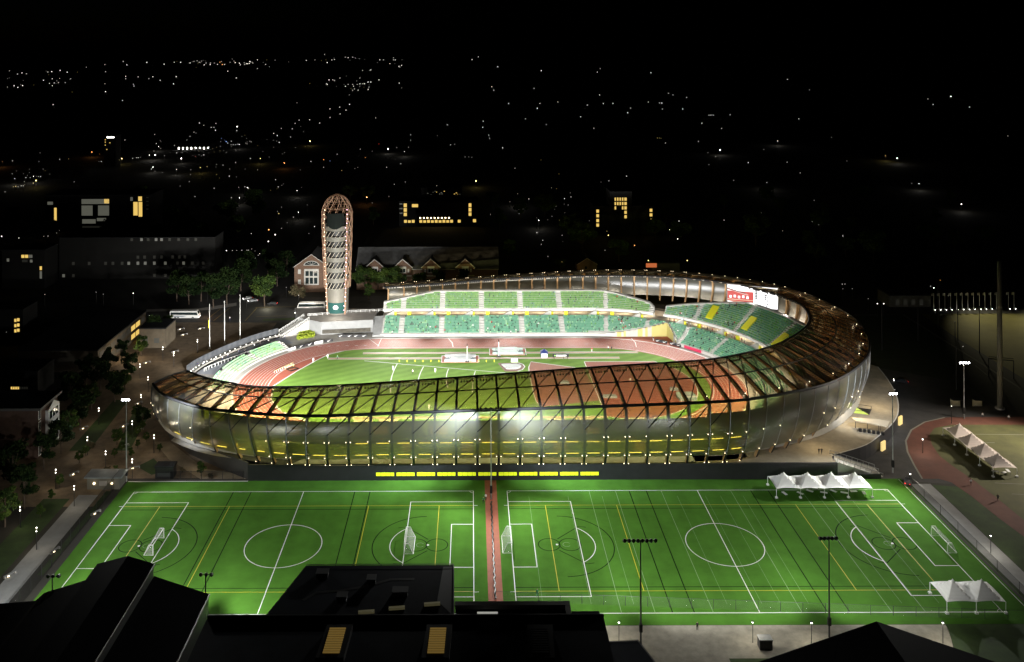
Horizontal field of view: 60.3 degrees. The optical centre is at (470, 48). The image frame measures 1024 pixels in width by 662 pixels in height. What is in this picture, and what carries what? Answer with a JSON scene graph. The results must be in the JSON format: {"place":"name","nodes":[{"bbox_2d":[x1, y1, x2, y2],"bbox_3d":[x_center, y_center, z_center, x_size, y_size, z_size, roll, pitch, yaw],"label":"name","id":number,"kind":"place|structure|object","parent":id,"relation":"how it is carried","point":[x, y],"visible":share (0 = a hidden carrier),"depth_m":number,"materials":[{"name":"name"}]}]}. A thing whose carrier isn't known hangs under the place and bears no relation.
{"place":"outdoors","nodes":[
{"label":"outdoors","id":0,"kind":"place"},
{"bbox_2d":[0,495,97,603],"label":"path","id":1,"kind":"structure","parent":0,"point":[25,568],"depth_m":210.75,"materials":[{"name":"grey concrete"}]},
{"bbox_2d":[45,189,163,231],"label":"glazed building","id":2,"kind":"structure","parent":0,"point":[69,210],"depth_m":578.00,"materials":[{"name":"grey"}]},
{"bbox_2d":[0,322,275,506],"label":"brick plaza","id":3,"kind":"structure","parent":0,"point":[164,362],"depth_m":279.57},
{"bbox_2d":[0,438,28,484],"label":"tree","id":4,"kind":"object","parent":3,"relation":"on","point":[7,452],"visible":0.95,"depth_m":238.39,"materials":[{"name":"green plant"}]},
{"bbox_2d":[33,431,55,468],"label":"tree","id":5,"kind":"object","parent":3,"relation":"on","point":[44,440],"visible":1,"depth_m":249.93,"materials":[{"name":"green plant"}]},
{"bbox_2d":[48,420,74,453],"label":"tree","id":6,"kind":"object","parent":3,"relation":"on","point":[60,426],"visible":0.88,"depth_m":259.49,"materials":[{"name":"green plant"}]},
{"bbox_2d":[59,409,79,431],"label":"tree","id":7,"kind":"object","parent":3,"relation":"on","point":[72,420],"visible":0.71,"depth_m":269.84,"materials":[{"name":"green plant"}]},
{"bbox_2d":[57,371,84,402],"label":"tree","id":8,"kind":"object","parent":3,"relation":"on","point":[71,379],"visible":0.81,"depth_m":291.12,"materials":[{"name":"green plant"}]},
{"bbox_2d":[0,400,156,576],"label":"lawn","id":9,"kind":"structure","parent":3,"relation":"on","point":[16,542],"depth_m":227.14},
{"bbox_2d":[104,370,127,401],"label":"tree","id":10,"kind":"object","parent":9,"relation":"on","point":[116,379],"visible":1,"depth_m":297.39,"materials":[{"name":"green plant"}]},
{"bbox_2d":[67,387,97,426],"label":"tree","id":11,"kind":"object","parent":3,"relation":"on","point":[84,398],"visible":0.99,"depth_m":278.23,"materials":[{"name":"green plant"}]},
{"bbox_2d":[74,353,92,385],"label":"tree","id":12,"kind":"object","parent":3,"relation":"on","point":[84,364],"visible":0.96,"depth_m":308.18,"materials":[{"name":"green plant"}]},
{"bbox_2d":[87,356,109,389],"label":"tree","id":13,"kind":"object","parent":3,"relation":"on","point":[99,363],"visible":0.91,"depth_m":308.19,"materials":[{"name":"green plant"}]},
{"bbox_2d":[84,469,128,488],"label":"ticket booth","id":14,"kind":"object","parent":3,"relation":"on","point":[98,478],"visible":0.98,"depth_m":239.00,"materials":[{"name":"grey"}]},
{"bbox_2d":[115,339,129,359],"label":"tree","id":15,"kind":"object","parent":3,"relation":"on","point":[121,344],"visible":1,"depth_m":333.23,"materials":[{"name":"green plant"}]},
{"bbox_2d":[120,352,138,376],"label":"tree","id":16,"kind":"object","parent":3,"relation":"on","point":[129,359],"visible":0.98,"depth_m":318.65,"materials":[{"name":"green plant"}]},
{"bbox_2d":[135,407,150,421],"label":"tree","id":17,"kind":"object","parent":3,"relation":"on","point":[140,410],"visible":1,"depth_m":278.31,"materials":[{"name":"green plant"}]},
{"bbox_2d":[138,318,175,347],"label":"brown block","id":18,"kind":"structure","parent":3,"relation":"on","point":[161,334],"depth_m":352.00,"materials":[{"name":"grey"}]},
{"bbox_2d":[154,461,176,478],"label":"dark kiosk","id":19,"kind":"object","parent":3,"relation":"on","point":[165,469],"visible":1,"depth_m":244.90,"materials":[{"name":"black metal"}]},
{"bbox_2d":[146,303,235,311],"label":"pavement","id":20,"kind":"structure","parent":0,"point":[205,308],"depth_m":405.32,"materials":[{"name":"concrete"}]},
{"bbox_2d":[202,273,226,307],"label":"tree","id":21,"kind":"object","parent":20,"relation":"on","point":[215,280],"visible":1,"depth_m":405.30,"materials":[{"name":"green plant"}]},
{"bbox_2d":[214,266,240,304],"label":"tree","id":22,"kind":"object","parent":20,"relation":"on","point":[231,275],"visible":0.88,"depth_m":410.56,"materials":[{"name":"green plant"}]},
{"bbox_2d":[154,442,244,478],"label":"terrace","id":23,"kind":"structure","parent":0,"point":[171,451],"depth_m":253.15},
{"bbox_2d":[37,165,394,322],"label":"road","id":24,"kind":"structure","parent":0,"point":[239,312],"depth_m":410.73,"materials":[{"name":"asphalt"}]},
{"bbox_2d":[166,269,185,301],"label":"tree","id":25,"kind":"object","parent":24,"relation":"on","point":[174,279],"visible":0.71,"depth_m":415.26,"materials":[{"name":"green plant"}]},
{"bbox_2d":[170,309,200,318],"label":"coach","id":26,"kind":"object","parent":24,"relation":"on","point":[185,313],"visible":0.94,"depth_m":389.60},
{"bbox_2d":[178,274,201,304],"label":"tree","id":27,"kind":"object","parent":24,"relation":"on","point":[190,282],"visible":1,"depth_m":411.28,"materials":[{"name":"green plant"}]},
{"bbox_2d":[249,274,275,305],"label":"tree","id":28,"kind":"object","parent":24,"relation":"on","point":[267,282],"visible":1,"depth_m":405.63,"materials":[{"name":"green plant"}]},
{"bbox_2d":[267,258,288,285],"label":"tree","id":29,"kind":"object","parent":24,"relation":"on","point":[279,265],"visible":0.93,"depth_m":442.22,"materials":[{"name":"green plant"}]},
{"bbox_2d":[277,250,296,275],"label":"tree","id":30,"kind":"object","parent":24,"relation":"on","point":[287,255],"visible":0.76,"depth_m":460.31,"materials":[{"name":"green plant"}]},
{"bbox_2d":[297,301,325,307],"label":"coach","id":31,"kind":"object","parent":24,"relation":"on","point":[311,304],"visible":0.49,"depth_m":401.65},
{"bbox_2d":[321,194,352,314],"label":"lattice tower","id":32,"kind":"structure","parent":0,"point":[336,285],"depth_m":377.68,"materials":[{"name":"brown metal"}]},
{"bbox_2d":[355,247,498,289],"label":"dormer house","id":33,"kind":"structure","parent":0,"point":[450,262],"depth_m":439.34,"materials":[{"name":"brick"}]},
{"bbox_2d":[200,332,711,463],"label":"stadium floor","id":34,"kind":"structure","parent":0,"point":[315,338],"depth_m":362.76,"materials":[{"name":"rubber"}]},
{"bbox_2d":[238,336,706,385],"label":"running track","id":35,"kind":"structure","parent":0,"point":[440,343],"depth_m":352.41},
{"bbox_2d":[237,338,707,385],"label":"track markings","id":36,"kind":"object","parent":35,"relation":"on","point":[493,342],"visible":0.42,"depth_m":345.65,"materials":[{"name":"white paint"}]},
{"bbox_2d":[275,348,673,385],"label":"infield grass","id":37,"kind":"structure","parent":0,"point":[325,370],"depth_m":332.64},
{"bbox_2d":[441,354,478,362],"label":"pole vault mat","id":38,"kind":"object","parent":37,"relation":"on","point":[454,358],"visible":1,"depth_m":336.14,"materials":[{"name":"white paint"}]},
{"bbox_2d":[328,352,637,358],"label":"runway","id":39,"kind":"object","parent":37,"relation":"on","point":[486,358],"visible":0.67,"depth_m":339.64,"materials":[{"name":"rubber"}]},
{"bbox_2d":[489,347,526,354],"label":"pole vault mat","id":40,"kind":"object","parent":37,"relation":"on","point":[510,351],"visible":0.99,"depth_m":344.47,"materials":[{"name":"fabric"}]},
{"bbox_2d":[498,358,524,370],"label":"circle","id":41,"kind":"object","parent":37,"relation":"on","point":[512,366],"visible":1,"depth_m":329.71,"materials":[{"name":"white"}]},
{"bbox_2d":[529,362,573,370],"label":"throwing fan","id":42,"kind":"object","parent":37,"relation":"on","point":[534,366],"visible":0.2,"depth_m":328.99},
{"bbox_2d":[585,361,653,366],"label":"jump apron","id":43,"kind":"object","parent":37,"relation":"on","point":[588,364],"visible":0.09,"depth_m":332.88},
{"bbox_2d":[0,50,1023,646],"bbox_3d":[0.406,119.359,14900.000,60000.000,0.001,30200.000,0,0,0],"label":"ground","id":44,"kind":"structure","parent":0,"point":[908,140],"depth_m":969.84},
{"bbox_2d":[0,485,22,527],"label":"tree","id":45,"kind":"object","parent":44,"relation":"on","point":[7,496],"visible":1,"depth_m":220.18,"materials":[{"name":"green plant"}]},
{"bbox_2d":[0,301,37,344],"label":"side block","id":46,"kind":"structure","parent":44,"relation":"on","point":[19,322],"depth_m":356.00,"materials":[{"name":"brown"}]},
{"bbox_2d":[8,462,39,508],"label":"tree","id":47,"kind":"object","parent":44,"relation":"on","point":[26,473],"visible":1,"depth_m":228.67,"materials":[{"name":"green plant"}]},
{"bbox_2d":[0,358,54,390],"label":"block","id":48,"kind":"structure","parent":44,"relation":"on","point":[26,374],"depth_m":304.58,"materials":[{"name":"brown"}]},
{"bbox_2d":[1,243,57,288],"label":"corner block","id":49,"kind":"structure","parent":44,"relation":"on","point":[29,265],"depth_m":440.00,"materials":[{"name":"brown"}]},
{"bbox_2d":[0,390,61,458],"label":"residence hall","id":50,"kind":"structure","parent":44,"relation":"on","point":[29,415],"depth_m":257.15,"materials":[{"name":"grey"}]},
{"bbox_2d":[9,470,118,601],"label":"fence","id":51,"kind":"object","parent":44,"relation":"on","point":[61,546],"visible":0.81,"depth_m":208.13,"materials":[{"name":"black metal"}]},
{"bbox_2d":[17,310,146,371],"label":"teaching wing","id":52,"kind":"structure","parent":44,"relation":"on","point":[67,341],"depth_m":341.62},
{"bbox_2d":[0,556,209,661],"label":"gabled gymnasium","id":53,"kind":"structure","parent":44,"relation":"on","point":[127,609],"depth_m":165.00,"materials":[{"name":"black metal"}]},
{"bbox_2d":[104,134,120,165],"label":"sign block","id":54,"kind":"structure","parent":44,"relation":"on","point":[112,149],"depth_m":900.00,"materials":[{"name":"black"}]},
{"bbox_2d":[59,231,223,278],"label":"long block","id":55,"kind":"structure","parent":44,"relation":"on","point":[116,254],"depth_m":459.00,"materials":[{"name":"grey"}]},
{"bbox_2d":[176,140,218,148],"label":"building","id":56,"kind":"structure","parent":44,"relation":"on","point":[198,144],"depth_m":1050.00,"materials":[{"name":"black"}]},
{"bbox_2d":[218,199,238,224],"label":"tree","id":57,"kind":"object","parent":44,"relation":"on","point":[226,208],"visible":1,"depth_m":594.42,"materials":[{"name":"green plant"}]},
{"bbox_2d":[227,215,248,238],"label":"tree","id":58,"kind":"object","parent":44,"relation":"on","point":[237,222],"visible":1,"depth_m":551.21,"materials":[{"name":"green plant"}]},
{"bbox_2d":[231,257,252,290],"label":"tree","id":59,"kind":"object","parent":44,"relation":"on","point":[241,265],"visible":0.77,"depth_m":433.46,"materials":[{"name":"green plant"}]},
{"bbox_2d":[235,250,257,271],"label":"tree","id":60,"kind":"object","parent":44,"relation":"on","point":[247,254],"visible":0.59,"depth_m":453.73,"materials":[{"name":"green plant"}]},
{"bbox_2d":[243,189,262,213],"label":"tree","id":61,"kind":"object","parent":44,"relation":"on","point":[252,196],"visible":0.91,"depth_m":632.20,"materials":[{"name":"green plant"}]},
{"bbox_2d":[293,246,332,291],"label":"brick hall","id":62,"kind":"structure","parent":44,"relation":"on","point":[308,271],"depth_m":432.00,"materials":[{"name":"brick"}]},
{"bbox_2d":[266,564,453,614],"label":"flat roofed block","id":63,"kind":"structure","parent":44,"relation":"on","point":[370,588],"depth_m":171.02,"materials":[{"name":"black metal"}]},
{"bbox_2d":[351,265,376,291],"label":"tree","id":64,"kind":"object","parent":44,"relation":"on","point":[358,276],"visible":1,"depth_m":430.27,"materials":[{"name":"green plant"}]},
{"bbox_2d":[378,265,401,282],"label":"tree","id":65,"kind":"object","parent":44,"relation":"on","point":[394,272],"visible":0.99,"depth_m":428.49,"materials":[{"name":"green plant"}]},
{"bbox_2d":[187,612,613,661],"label":"long block","id":66,"kind":"structure","parent":44,"relation":"on","point":[497,637],"depth_m":156.91,"materials":[{"name":"black metal"}]},
{"bbox_2d":[399,197,477,226],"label":"lit hall","id":67,"kind":"structure","parent":44,"relation":"on","point":[437,211],"depth_m":590.00,"materials":[{"name":"brown"}]},
{"bbox_2d":[421,184,461,193],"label":"glass block","id":68,"kind":"structure","parent":44,"relation":"on","point":[441,188],"depth_m":720.00,"materials":[{"name":"brown"}]},
{"bbox_2d":[501,238,516,260],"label":"tree","id":69,"kind":"object","parent":44,"relation":"on","point":[509,249],"visible":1,"depth_m":492.24,"materials":[{"name":"green plant"}]},
{"bbox_2d":[513,197,528,218],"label":"tree","id":70,"kind":"object","parent":44,"relation":"on","point":[521,205],"visible":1,"depth_m":614.43,"materials":[{"name":"green plant"}]},
{"bbox_2d":[151,269,902,480],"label":"stadium","id":71,"kind":"object","parent":44,"relation":"on","point":[794,383],"visible":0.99,"depth_m":255.12,"materials":[{"name":"grey metal"}]},
{"bbox_2d":[322,328,370,333],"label":"scoreboard","id":72,"kind":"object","parent":71,"relation":"in","point":[351,330],"depth_m":368.57,"materials":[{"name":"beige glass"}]},
{"bbox_2d":[726,283,778,310],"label":"video screen","id":73,"kind":"object","parent":71,"relation":"attached to","point":[736,292],"visible":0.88,"depth_m":361.41,"materials":[{"name":"white metal"}]},
{"bbox_2d":[852,418,889,435],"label":"deck canopy","id":74,"kind":"object","parent":71,"relation":"on","point":[881,423],"visible":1,"depth_m":263.38,"materials":[{"name":"beige"}]},
{"bbox_2d":[455,601,598,613],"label":"link block","id":75,"kind":"structure","parent":44,"relation":"on","point":[520,607],"depth_m":166.60,"materials":[{"name":"black metal"}]},
{"bbox_2d":[34,479,1023,624],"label":"turf","id":76,"kind":"structure","parent":44,"relation":"on","point":[389,501],"depth_m":211.79,"materials":[{"name":"plant"}]},
{"bbox_2d":[485,480,502,600],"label":"red strip","id":77,"kind":"object","parent":76,"relation":"on","point":[498,572],"visible":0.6,"depth_m":211.77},
{"bbox_2d":[479,407,502,498],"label":"floodlight mast","id":78,"kind":"object","parent":77,"relation":"on","point":[490,408],"visible":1,"depth_m":233.16,"materials":[{"name":"grey metal"}]},
{"bbox_2d":[124,504,932,592],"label":"yellow pitch markings","id":79,"kind":"object","parent":76,"relation":"on","point":[550,537],"visible":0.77,"depth_m":216.36,"materials":[{"name":"yellow paint"}]},
{"bbox_2d":[143,490,938,612],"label":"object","id":80,"kind":"object","parent":76,"relation":"on","point":[733,549],"visible":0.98,"depth_m":208.23,"materials":[{"name":"green paint"}]},
{"bbox_2d":[62,481,1023,614],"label":"pitch markings","id":81,"kind":"object","parent":76,"relation":"on","point":[635,508],"depth_m":212.07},
{"bbox_2d":[495,591,1022,615],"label":"net fence","id":82,"kind":"object","parent":76,"relation":"on","point":[741,600],"visible":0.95,"depth_m":187.14,"materials":[{"name":"grey metal"}]},
{"bbox_2d":[766,472,873,498],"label":"marquee","id":83,"kind":"object","parent":76,"relation":"on","point":[828,480],"visible":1,"depth_m":235.18,"materials":[{"name":"white fabric"}]},
{"bbox_2d":[928,579,1007,614],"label":"marquee","id":84,"kind":"object","parent":76,"relation":"on","point":[973,591],"visible":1,"depth_m":187.53,"materials":[{"name":"white fabric"}]},
{"bbox_2d":[559,213,583,242],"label":"tree","id":85,"kind":"object","parent":44,"relation":"on","point":[567,222],"visible":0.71,"depth_m":538.16,"materials":[{"name":"green plant"}]},
{"bbox_2d":[567,218,597,253],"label":"tree","id":86,"kind":"object","parent":44,"relation":"on","point":[579,230],"visible":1,"depth_m":509.25,"materials":[{"name":"green plant"}]},
{"bbox_2d":[607,239,629,261],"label":"tree","id":87,"kind":"object","parent":44,"relation":"on","point":[622,247],"visible":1,"depth_m":487.90,"materials":[{"name":"green plant"}]},
{"bbox_2d":[590,187,653,235],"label":"stepped building","id":88,"kind":"structure","parent":44,"relation":"on","point":[618,212],"depth_m":562.00,"materials":[{"name":"brown"}]},
{"bbox_2d":[609,640,654,661],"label":"corner annex","id":89,"kind":"object","parent":44,"relation":"on","point":[628,651],"visible":0.67,"depth_m":164.81,"materials":[{"name":"black metal"}]},
{"bbox_2d":[645,217,666,240],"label":"tree","id":90,"kind":"object","parent":44,"relation":"on","point":[654,224],"visible":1,"depth_m":541.43,"materials":[{"name":"green plant"}]},
{"bbox_2d":[646,258,679,270],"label":"grey shed","id":91,"kind":"structure","parent":44,"relation":"on","point":[669,264],"depth_m":470.00,"materials":[{"name":"grey"}]},
{"bbox_2d":[669,220,691,244],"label":"tree","id":92,"kind":"object","parent":44,"relation":"on","point":[676,227],"visible":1,"depth_m":532.18,"materials":[{"name":"green plant"}]},
{"bbox_2d":[743,211,770,246],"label":"tree","id":93,"kind":"object","parent":44,"relation":"on","point":[756,223],"visible":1,"depth_m":524.80,"materials":[{"name":"green plant"}]},
{"bbox_2d":[606,625,952,661],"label":"paved strip","id":94,"kind":"object","parent":44,"relation":"on","point":[691,643],"visible":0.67,"depth_m":178.04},
{"bbox_2d":[623,538,657,643],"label":"floodlight mast","id":95,"kind":"object","parent":94,"relation":"on","point":[646,540],"visible":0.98,"depth_m":176.19,"materials":[{"name":"grey metal"}]},
{"bbox_2d":[757,634,772,649],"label":"equipment box","id":96,"kind":"object","parent":94,"relation":"on","point":[764,641],"visible":1,"depth_m":174.30,"materials":[{"name":"grey metal"}]},
{"bbox_2d":[818,536,837,636],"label":"floodlight mast","id":97,"kind":"object","parent":94,"relation":"on","point":[824,538],"visible":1,"depth_m":178.16,"materials":[{"name":"grey metal"}]},
{"bbox_2d":[810,210,830,231],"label":"tree","id":98,"kind":"object","parent":44,"relation":"on","point":[818,219],"visible":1,"depth_m":566.85,"materials":[{"name":"green plant"}]},
{"bbox_2d":[760,621,993,661],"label":"roof","id":99,"kind":"structure","parent":44,"relation":"on","point":[876,641],"depth_m":156.73,"materials":[{"name":"black metal"}]},
{"bbox_2d":[877,287,930,306],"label":"pale shed","id":100,"kind":"structure","parent":44,"relation":"on","point":[903,296],"depth_m":404.00,"materials":[{"name":"grey"}]},
{"bbox_2d":[911,485,1023,598],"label":"grass verge","id":101,"kind":"object","parent":44,"relation":"on","point":[1007,540],"depth_m":219.01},
{"bbox_2d":[995,261,1004,410],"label":"monument pole","id":102,"kind":"object","parent":44,"relation":"on","point":[999,406],"visible":1,"depth_m":289.59,"materials":[{"name":"beige"}]},
{"bbox_2d":[0,51,1023,58],"bbox_3d":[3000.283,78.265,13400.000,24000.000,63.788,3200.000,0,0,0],"label":"hills","id":103,"kind":"structure","parent":0,"point":[573,54],"depth_m":12394.78,"materials":[{"name":"black"}]},
{"bbox_2d":[0,0,1023,52],"label":"sky","id":104,"kind":"structure","parent":0,"point":[26,26],"materials":[{"name":"black"}]},
{"bbox_2d":[574,253,597,269],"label":"house","id":105,"kind":"structure","parent":0,"point":[584,261],"depth_m":470.00,"materials":[{"name":"brown"}]},
{"bbox_2d":[729,624,1023,661],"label":"grass","id":106,"kind":"structure","parent":0,"point":[999,642],"depth_m":176.68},
{"bbox_2d":[858,315,959,380],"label":"dark field","id":107,"kind":"structure","parent":0,"point":[927,353],"depth_m":347.28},
{"bbox_2d":[860,368,1007,483],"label":"service road","id":108,"kind":"structure","parent":0,"point":[921,399],"depth_m":289.72,"materials":[{"name":"asphalt"}]},
{"bbox_2d":[904,315,1023,389],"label":"path","id":109,"kind":"structure","parent":0,"point":[965,353],"depth_m":340.24,"materials":[{"name":"concrete"}]},
{"bbox_2d":[907,417,1023,535],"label":"second track","id":110,"kind":"structure","parent":0,"point":[929,462],"depth_m":251.54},
{"bbox_2d":[912,484,1023,593],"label":"path","id":111,"kind":"structure","parent":0,"point":[977,538],"depth_m":214.99,"materials":[{"name":"grey concrete"}]},
{"bbox_2d":[922,313,1023,378],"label":"yellow field","id":112,"kind":"structure","parent":0,"point":[1012,333],"depth_m":367.59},
{"bbox_2d":[930,425,1023,519],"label":"second field","id":113,"kind":"structure","parent":0,"point":[1009,448],"depth_m":255.67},
{"bbox_2d":[941,423,1018,476],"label":"marquee","id":114,"kind":"object","parent":113,"relation":"on","point":[990,456],"visible":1,"depth_m":254.36,"materials":[{"name":"beige fabric"}]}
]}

